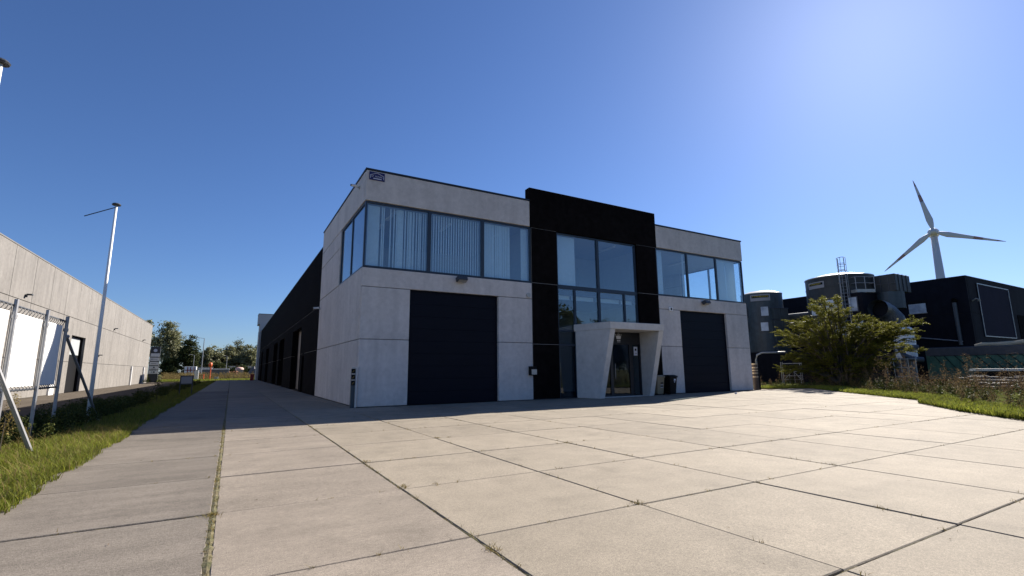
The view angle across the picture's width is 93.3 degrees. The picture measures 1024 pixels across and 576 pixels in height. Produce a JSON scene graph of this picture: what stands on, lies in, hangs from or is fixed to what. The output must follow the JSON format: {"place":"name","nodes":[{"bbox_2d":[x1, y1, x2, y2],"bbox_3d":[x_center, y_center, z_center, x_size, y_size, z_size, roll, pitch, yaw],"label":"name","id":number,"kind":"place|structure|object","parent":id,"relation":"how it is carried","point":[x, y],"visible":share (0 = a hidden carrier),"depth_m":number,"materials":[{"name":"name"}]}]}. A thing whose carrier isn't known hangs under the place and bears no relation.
{"place":"outdoors","nodes":[
{"label":"outdoors","id":0,"kind":"place"},
{"bbox_2d":[0,233,152,400],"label":"neighbour warehouse","id":1,"kind":"structure","parent":0,"point":[124,347],"depth_m":45.48,"materials":[{"name":"concrete"}]},
{"bbox_2d":[46,382,54,394],"bbox_3d":[-37.592,8.139,39.354,0.116,1.150,1.200,5,-11,-29],"label":"pale cover","id":2,"kind":"object","parent":1,"relation":"attached to","point":[50,391],"visible":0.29,"depth_m":39.17,"materials":[{"name":"white paint"}]},
{"bbox_2d":[129,366,132,384],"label":"downpipe","id":3,"kind":"object","parent":1,"relation":"attached to","point":[131,369],"visible":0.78,"depth_m":70.21,"materials":[{"name":"white metal"}]},
{"bbox_2d":[1,381,195,428],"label":"neighbour pavement","id":4,"kind":"structure","parent":0,"point":[24,406],"depth_m":36.16,"materials":[{"name":"concrete"}]},
{"bbox_2d":[142,377,150,383],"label":"bush","id":5,"kind":"object","parent":4,"relation":"on","point":[148,380],"visible":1,"depth_m":78.89,"materials":[{"name":"green plant"}]},
{"bbox_2d":[147,347,160,382],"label":"sign totem","id":6,"kind":"object","parent":4,"relation":"on","point":[154,360],"visible":0.99,"depth_m":89.46,"materials":[{"name":"metal"}]},
{"bbox_2d":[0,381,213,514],"bbox_3d":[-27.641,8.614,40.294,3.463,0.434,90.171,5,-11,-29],"label":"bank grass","id":7,"kind":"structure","parent":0,"point":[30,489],"depth_m":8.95,"materials":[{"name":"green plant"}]},
{"bbox_2d":[0,380,216,512],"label":"grass bank","id":8,"kind":"structure","parent":0,"point":[160,402],"depth_m":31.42,"materials":[{"name":"green plant"}]},
{"bbox_2d":[0,57,10,79],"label":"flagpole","id":9,"kind":"object","parent":8,"relation":"on","point":[4,63],"visible":1,"depth_m":8.52,"materials":[{"name":"white metal"}]},
{"bbox_2d":[0,393,20,448],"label":"tall weed","id":10,"kind":"object","parent":8,"relation":"on","point":[12,427],"visible":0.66,"depth_m":9.24,"materials":[{"name":"green plant"}]},
{"bbox_2d":[17,424,31,442],"bbox_3d":[-9.827,3.011,9.734,0.239,0.526,0.210,-6,-11,27],"label":"tall weed","id":11,"kind":"object","parent":8,"relation":"on","point":[26,430],"visible":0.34,"depth_m":9.77,"materials":[{"name":"green plant"}]},
{"bbox_2d":[0,299,98,451],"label":"banner frame","id":12,"kind":"object","parent":8,"relation":"on","point":[20,352],"visible":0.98,"depth_m":10.81,"materials":[{"name":"metal"}]},
{"bbox_2d":[0,380,200,445],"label":"bank weeds","id":13,"kind":"object","parent":8,"relation":"on","point":[75,413],"visible":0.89,"depth_m":14.20,"materials":[{"name":"green plant"}]},
{"bbox_2d":[84,203,120,415],"bbox_3d":[-14.076,0.707,16.089,0.942,7.510,0.270,5,-11,-29],"label":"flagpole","id":14,"kind":"object","parent":8,"relation":"on","point":[95,359],"visible":0.93,"depth_m":16.23,"materials":[{"name":"white metal"}]},
{"bbox_2d":[149,376,166,399],"bbox_3d":[-17.576,5.059,23.973,0.772,1.333,0.726,-3,-10,17],"label":"tall weed","id":15,"kind":"object","parent":8,"relation":"on","point":[158,384],"visible":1,"depth_m":24.03,"materials":[{"name":"green plant"}]},
{"bbox_2d":[179,375,193,393],"bbox_3d":[-22.422,6.711,33.228,0.760,1.360,0.050,5,-11,-29],"label":"tilted board","id":16,"kind":"object","parent":8,"relation":"on","point":[188,379],"visible":0.86,"depth_m":33.29,"materials":[{"name":"metal"}]},
{"bbox_2d":[65,374,201,392],"bbox_3d":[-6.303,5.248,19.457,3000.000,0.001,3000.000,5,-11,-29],"label":"terrain","id":17,"kind":"structure","parent":0,"point":[147,377],"depth_m":107.80,"materials":[{"name":"green plant"}]},
{"bbox_2d":[145,319,155,364],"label":"poplar tree","id":18,"kind":"object","parent":17,"relation":"on","point":[150,322],"visible":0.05,"depth_m":138.73,"materials":[{"name":"green plant"}]},
{"bbox_2d":[158,356,180,376],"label":"oak tree","id":19,"kind":"object","parent":17,"relation":"on","point":[169,365],"visible":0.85,"depth_m":127.65,"materials":[{"name":"green plant"}]},
{"bbox_2d":[150,320,189,366],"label":"poplar tree","id":20,"kind":"object","parent":17,"relation":"on","point":[169,342],"visible":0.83,"depth_m":137.57,"materials":[{"name":"green plant"}]},
{"bbox_2d":[184,367,196,374],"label":"shipping container","id":21,"kind":"object","parent":17,"relation":"on","point":[188,369],"visible":0.47,"depth_m":120.94,"materials":[{"name":"white metal"}]},
{"bbox_2d":[175,334,207,373],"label":"oak tree","id":22,"kind":"object","parent":17,"relation":"on","point":[184,357],"visible":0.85,"depth_m":131.86,"materials":[{"name":"green plant"}]},
{"bbox_2d":[191,353,206,369],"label":"poplar tree","id":23,"kind":"object","parent":17,"relation":"on","point":[200,361],"visible":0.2,"depth_m":140.96,"materials":[{"name":"green plant"}]},
{"bbox_2d":[196,337,204,372],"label":"street lamp","id":24,"kind":"object","parent":17,"relation":"on","point":[202,354],"visible":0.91,"depth_m":109.23,"materials":[{"name":"metal"}]},
{"bbox_2d":[198,367,212,378],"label":"site cabin","id":25,"kind":"object","parent":17,"relation":"on","point":[199,368],"visible":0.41,"depth_m":127.34,"materials":[{"name":"metal"}]},
{"bbox_2d":[161,371,254,381],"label":"dry grass field","id":26,"kind":"structure","parent":17,"relation":"on","point":[167,375],"depth_m":105.04,"materials":[{"name":"brown plant"}]},
{"bbox_2d":[200,344,225,366],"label":"poplar tree","id":27,"kind":"object","parent":17,"relation":"on","point":[209,353],"visible":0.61,"depth_m":142.59,"materials":[{"name":"green plant"}]},
{"bbox_2d":[202,369,229,378],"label":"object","id":28,"kind":"object","parent":17,"relation":"on","point":[216,371],"visible":0.36,"depth_m":120.26,"materials":[{"name":"metal"}]},
{"bbox_2d":[205,362,232,368],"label":"shrub tree","id":29,"kind":"object","parent":17,"relation":"on","point":[218,365],"visible":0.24,"depth_m":134.66,"materials":[{"name":"green plant"}]},
{"bbox_2d":[218,345,237,365],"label":"poplar tree","id":30,"kind":"object","parent":17,"relation":"on","point":[229,351],"visible":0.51,"depth_m":148.67,"materials":[{"name":"green plant"}]},
{"bbox_2d":[230,337,245,364],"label":"poplar tree","id":31,"kind":"object","parent":17,"relation":"on","point":[239,347],"visible":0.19,"depth_m":153.66,"materials":[{"name":"green plant"}]},
{"bbox_2d":[235,367,243,375],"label":"tan hut","id":32,"kind":"object","parent":17,"relation":"on","point":[239,369],"visible":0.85,"depth_m":126.39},
{"bbox_2d":[229,364,250,373],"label":"shrub tree","id":33,"kind":"object","parent":17,"relation":"on","point":[245,367],"visible":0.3,"depth_m":137.24,"materials":[{"name":"green plant"}]},
{"bbox_2d":[232,351,248,365],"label":"poplar tree","id":34,"kind":"object","parent":17,"relation":"on","point":[236,359],"visible":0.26,"depth_m":148.93,"materials":[{"name":"green plant"}]},
{"bbox_2d":[238,344,256,365],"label":"poplar tree","id":35,"kind":"object","parent":17,"relation":"on","point":[250,354],"visible":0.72,"depth_m":147.39,"materials":[{"name":"green plant"}]},
{"bbox_2d":[884,181,1005,278],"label":"wind turbine","id":36,"kind":"object","parent":17,"relation":"on","point":[933,233],"visible":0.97,"depth_m":304.14,"materials":[{"name":"white metal"}]},
{"bbox_2d":[247,366,254,375],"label":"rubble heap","id":37,"kind":"object","parent":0,"point":[251,370],"visible":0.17,"depth_m":125.16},
{"bbox_2d":[0,380,1023,575],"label":"concrete yard","id":38,"kind":"structure","parent":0,"point":[804,516],"depth_m":5.79,"materials":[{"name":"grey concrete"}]},
{"bbox_2d":[349,367,357,407],"bbox_3d":[-6.390,4.007,19.494,0.245,1.620,0.160,5,-11,-29],"label":"corner post","id":39,"kind":"object","parent":38,"relation":"on","point":[353,388],"visible":1,"depth_m":19.44,"materials":[{"name":"metal"}]},
{"bbox_2d":[254,167,753,406],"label":"warehouse","id":40,"kind":"structure","parent":38,"relation":"on","point":[401,316],"depth_m":25.20,"materials":[{"name":"concrete"}]},
{"bbox_2d":[295,331,300,388],"bbox_3d":[-17.427,5.888,40.078,0.050,5.000,6.700,5,-11,-29],"label":"garage door","id":41,"kind":"structure","parent":40,"relation":"in","point":[299,342],"depth_m":41.97,"materials":[{"name":"grey metal"}]},
{"bbox_2d":[340,203,367,284],"bbox_3d":[-7.629,-1.960,23.142,0.120,2.930,5.100,5,-11,-29],"label":"window","id":42,"kind":"structure","parent":40,"relation":"in","point":[360,210],"depth_m":23.21,"materials":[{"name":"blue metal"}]},
{"bbox_2d":[369,171,384,181],"bbox_3d":[-5.977,-4.938,21.402,0.680,0.370,0.043,5,-11,-29],"label":"roof sign","id":43,"kind":"object","parent":40,"relation":"attached to","point":[376,176],"visible":1,"depth_m":21.39,"materials":[{"name":"blue metal"}]},
{"bbox_2d":[362,201,530,282],"bbox_3d":[-2.764,-2.025,22.999,8.450,2.930,0.257,5,-11,-29],"label":"window","id":44,"kind":"structure","parent":40,"relation":"in","point":[486,230],"depth_m":22.78,"materials":[{"name":"blue glass"}]},
{"bbox_2d":[407,290,496,404],"bbox_3d":[-2.652,2.718,22.236,4.400,5.020,0.080,5,-11,-29],"label":"garage door","id":45,"kind":"structure","parent":40,"relation":"in","point":[452,350],"depth_m":22.15,"materials":[{"name":"black metal"}]},
{"bbox_2d":[456,275,467,282],"bbox_3d":[-2.345,-0.408,22.508,0.480,0.300,0.411,5,-11,-29],"label":"floodlight","id":46,"kind":"object","parent":40,"relation":"attached to","point":[462,279],"visible":1,"depth_m":22.38,"materials":[{"name":"metal"}]},
{"bbox_2d":[529,366,536,374],"bbox_3d":[1.022,4.083,23.820,0.380,0.440,0.170,5,-11,-29],"label":"intercom box","id":47,"kind":"object","parent":40,"relation":"attached to","point":[532,370],"visible":1,"depth_m":23.74,"materials":[{"name":"black plastic"}]},
{"bbox_2d":[556,232,638,397],"bbox_3d":[4.780,1.552,26.919,5.740,8.730,0.420,5,-11,-29],"label":"window","id":48,"kind":"structure","parent":40,"relation":"in","point":[565,246],"depth_m":26.63,"materials":[{"name":"blue glass"}]},
{"bbox_2d":[605,332,642,396],"bbox_3d":[5.659,4.087,25.942,3.450,3.430,0.166,5,-11,-29],"label":"entrance door","id":49,"kind":"structure","parent":40,"relation":"in","point":[620,338],"depth_m":26.38,"materials":[{"name":"black metal"}]},
{"bbox_2d":[655,248,744,302],"bbox_3d":[12.369,-0.693,31.564,8.350,2.930,0.236,5,-11,-29],"label":"window","id":50,"kind":"structure","parent":40,"relation":"in","point":[720,272],"depth_m":32.49,"materials":[{"name":"blue glass"}]},
{"bbox_2d":[680,311,729,392],"bbox_3d":[12.212,4.039,30.658,4.330,5.000,0.080,5,-11,-29],"label":"garage door","id":51,"kind":"structure","parent":40,"relation":"in","point":[704,347],"depth_m":30.63,"materials":[{"name":"black metal"}]},
{"bbox_2d":[702,300,710,304],"bbox_3d":[12.401,0.932,30.859,0.480,0.300,0.411,5,-11,-29],"label":"floodlight","id":52,"kind":"object","parent":40,"relation":"attached to","point":[706,302],"visible":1,"depth_m":30.73,"materials":[{"name":"metal"}]},
{"bbox_2d":[681,262,742,301],"bbox_3d":[14.647,0.004,35.767,0.120,2.930,5.100,5,-11,-29],"label":"window","id":53,"kind":"structure","parent":40,"relation":"in","point":[708,274],"depth_m":35.82,"materials":[{"name":"grey metal"}]},
{"bbox_2d":[16,393,1020,575],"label":"joint moss","id":54,"kind":"object","parent":38,"relation":"on","point":[206,564],"visible":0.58,"depth_m":4.67,"materials":[{"name":"green plant"}]},
{"bbox_2d":[36,401,1023,575],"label":"weeds","id":55,"kind":"object","parent":38,"relation":"on","point":[215,514],"visible":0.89,"depth_m":5.70,"materials":[{"name":"green plant"}]},
{"bbox_2d":[654,375,664,393],"bbox_3d":[8.201,5.493,27.390,0.640,1.098,0.791,5,-11,-29],"label":"wheelie bin","id":56,"kind":"object","parent":38,"relation":"on","point":[659,387],"visible":0.59,"depth_m":27.09,"materials":[{"name":"beige plastic"}]},
{"bbox_2d":[663,375,677,394],"bbox_3d":[8.931,5.499,27.463,0.640,1.098,0.791,5,-11,-29],"label":"wheelie bin","id":57,"kind":"object","parent":38,"relation":"on","point":[670,382],"visible":0.79,"depth_m":27.22,"materials":[{"name":"black plastic"}]},
{"bbox_2d":[751,363,760,389],"bbox_3d":[16.567,6.006,32.756,0.532,1.755,0.364,5,-11,-29],"label":"bollard","id":58,"kind":"object","parent":38,"relation":"on","point":[756,377],"visible":0.96,"depth_m":32.63,"materials":[{"name":"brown metal"}]},
{"bbox_2d":[0,0,1023,373],"label":"sky","id":59,"kind":"structure","parent":0,"point":[228,136],"materials":[{"name":"blue"}]},
{"bbox_2d":[753,381,1023,419],"bbox_3d":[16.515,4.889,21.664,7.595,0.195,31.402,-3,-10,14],"label":"verge grass","id":60,"kind":"structure","parent":0,"point":[950,401],"depth_m":18.59,"materials":[{"name":"green plant"}]},
{"bbox_2d":[740,290,791,351],"bbox_3d":[28.866,5.330,54.847,4.541,10.300,4.851,5,-11,-29],"label":"silo","id":61,"kind":"object","parent":60,"relation":"on","point":[767,312],"visible":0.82,"depth_m":53.52,"materials":[{"name":"paint"}]},
{"bbox_2d":[759,306,769,316],"bbox_3d":[28.001,2.581,53.554,0.920,1.200,0.190,-4,-10,21],"label":"inspection window","id":62,"kind":"structure","parent":61,"relation":"in","point":[764,310],"depth_m":53.46,"materials":[{"name":"glass"}]},
{"bbox_2d":[760,321,769,331],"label":"inspection window","id":63,"kind":"structure","parent":61,"relation":"in","point":[764,326],"depth_m":53.23,"materials":[{"name":"glass"}]},
{"bbox_2d":[755,351,786,366],"bbox_3d":[25.862,7.846,48.067,2.928,3.113,0.280,-3,-10,15],"label":"bend pipe","id":64,"kind":"object","parent":60,"relation":"on","point":[785,352],"visible":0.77,"depth_m":48.31,"materials":[{"name":"silver metal"}]},
{"bbox_2d":[750,350,829,382],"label":"dark plinth","id":65,"kind":"structure","parent":60,"relation":"on","point":[766,362],"depth_m":51.50,"materials":[{"name":"black"}]},
{"bbox_2d":[780,362,803,382],"bbox_3d":[26.436,7.994,45.647,1.755,2.000,0.070,-5,-11,25],"label":"metal rack","id":66,"kind":"object","parent":60,"relation":"on","point":[800,375],"visible":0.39,"depth_m":45.65,"materials":[{"name":"silver metal"}]},
{"bbox_2d":[788,312,897,380],"bbox_3d":[35.137,6.767,55.312,7.220,7.520,12.500,5,-11,-29],"label":"plant room","id":67,"kind":"object","parent":60,"relation":"on","point":[795,316],"depth_m":54.12,"materials":[{"name":"metal"}]},
{"bbox_2d":[772,294,930,386],"bbox_3d":[25.301,4.035,36.514,10.223,7.190,6.060,-6,-11,30],"label":"locust tree","id":68,"kind":"object","parent":60,"relation":"on","point":[836,355],"visible":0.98,"depth_m":36.04,"materials":[{"name":"green plant"}]},
{"bbox_2d":[804,257,910,381],"bbox_3d":[33.924,3.286,47.927,6.518,11.925,7.944,5,-11,-29],"label":"silo","id":69,"kind":"object","parent":60,"relation":"on","point":[859,292],"visible":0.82,"depth_m":46.36,"materials":[{"name":"grey paint"}]},
{"bbox_2d":[825,299,839,314],"bbox_3d":[31.258,1.811,47.105,0.190,1.500,1.200,8,-13,-40],"label":"inspection window","id":70,"kind":"structure","parent":69,"relation":"in","point":[830,300],"depth_m":47.19,"materials":[{"name":"glass"}]},
{"bbox_2d":[760,352,1023,401],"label":"weed thicket","id":71,"kind":"object","parent":60,"relation":"on","point":[955,380],"visible":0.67,"depth_m":26.40,"materials":[{"name":"plant"}]},
{"bbox_2d":[761,372,1023,407],"bbox_3d":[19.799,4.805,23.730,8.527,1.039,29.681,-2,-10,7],"label":"weeds","id":72,"kind":"object","parent":60,"relation":"on","point":[935,392],"visible":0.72,"depth_m":23.46,"materials":[{"name":"green plant"}]},
{"bbox_2d":[867,299,917,382],"bbox_3d":[34.124,4.751,43.297,3.124,7.478,1.850,2,-10,-13],"label":"elbow duct","id":73,"kind":"object","parent":60,"relation":"on","point":[884,311],"visible":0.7,"depth_m":43.23,"materials":[{"name":"metal"}]},
{"bbox_2d":[887,358,918,383],"bbox_3d":[30.792,6.601,37.975,1.030,2.100,1.815,5,-11,-29],"label":"metal cage","id":74,"kind":"object","parent":60,"relation":"on","point":[905,367],"visible":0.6,"depth_m":37.64,"materials":[{"name":"silver metal"}]},
{"bbox_2d":[894,327,917,381],"bbox_3d":[34.346,5.840,42.024,1.580,4.900,1.580,5,-11,-29],"label":"pale tank","id":75,"kind":"object","parent":60,"relation":"on","point":[898,355],"visible":0.34,"depth_m":41.66,"materials":[{"name":"grey metal"}]},
{"bbox_2d":[897,345,923,361],"bbox_3d":[32.333,5.319,39.272,1.570,1.456,0.900,-4,-10,18],"label":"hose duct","id":76,"kind":"object","parent":75,"relation":"attached to","point":[910,357],"visible":0.54,"depth_m":39.12,"materials":[{"name":"metal"}]},
{"bbox_2d":[925,345,1023,384],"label":"open container","id":77,"kind":"object","parent":60,"relation":"on","point":[951,357],"visible":0.71,"depth_m":36.58,"materials":[{"name":"green metal"}]},
{"bbox_2d":[974,339,1023,345],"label":"rolled canvas","id":78,"kind":"object","parent":77,"relation":"on","point":[1018,342],"visible":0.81,"depth_m":35.89,"materials":[{"name":"grey fabric"}]},
{"bbox_2d":[958,375,1023,387],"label":"scrap pile","id":79,"kind":"object","parent":60,"relation":"on","point":[991,379],"visible":0.34,"depth_m":30.56,"materials":[{"name":"grey metal"}]},
{"bbox_2d":[972,368,1023,381],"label":"board stack","id":80,"kind":"object","parent":60,"relation":"on","point":[992,372],"visible":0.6,"depth_m":32.84,"materials":[{"name":"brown wood"}]},
{"bbox_2d":[783,275,1023,380],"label":"dark hall","id":81,"kind":"structure","parent":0,"point":[951,311],"depth_m":49.52,"materials":[{"name":"black metal"}]},
{"bbox_2d":[907,299,927,314],"bbox_3d":[42.513,2.014,50.690,0.085,1.420,1.640,5,-11,-29],"label":"window","id":82,"kind":"structure","parent":81,"relation":"in","point":[918,306],"depth_m":50.67,"materials":[{"name":"grey glass"}]},
{"bbox_2d":[1017,315,1023,338],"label":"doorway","id":83,"kind":"structure","parent":81,"relation":"in","point":[1020,318],"depth_m":53.45,"materials":[{"name":"black"}]},
{"label":"lane end lawn","id":84,"kind":"structure","parent":0,"visible":0},
{"bbox_2d":[194,370,198,379],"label":"utility cabinet","id":85,"kind":"object","parent":84,"relation":"on","point":[196,374],"visible":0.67,"depth_m":95.79,"materials":[{"name":"white metal"}]},
{"bbox_2d":[157,378,249,380],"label":"lane end grass","id":86,"kind":"structure","parent":84,"relation":"on","point":[210,379],"depth_m":93.15,"materials":[{"name":"green plant"}]}
]}

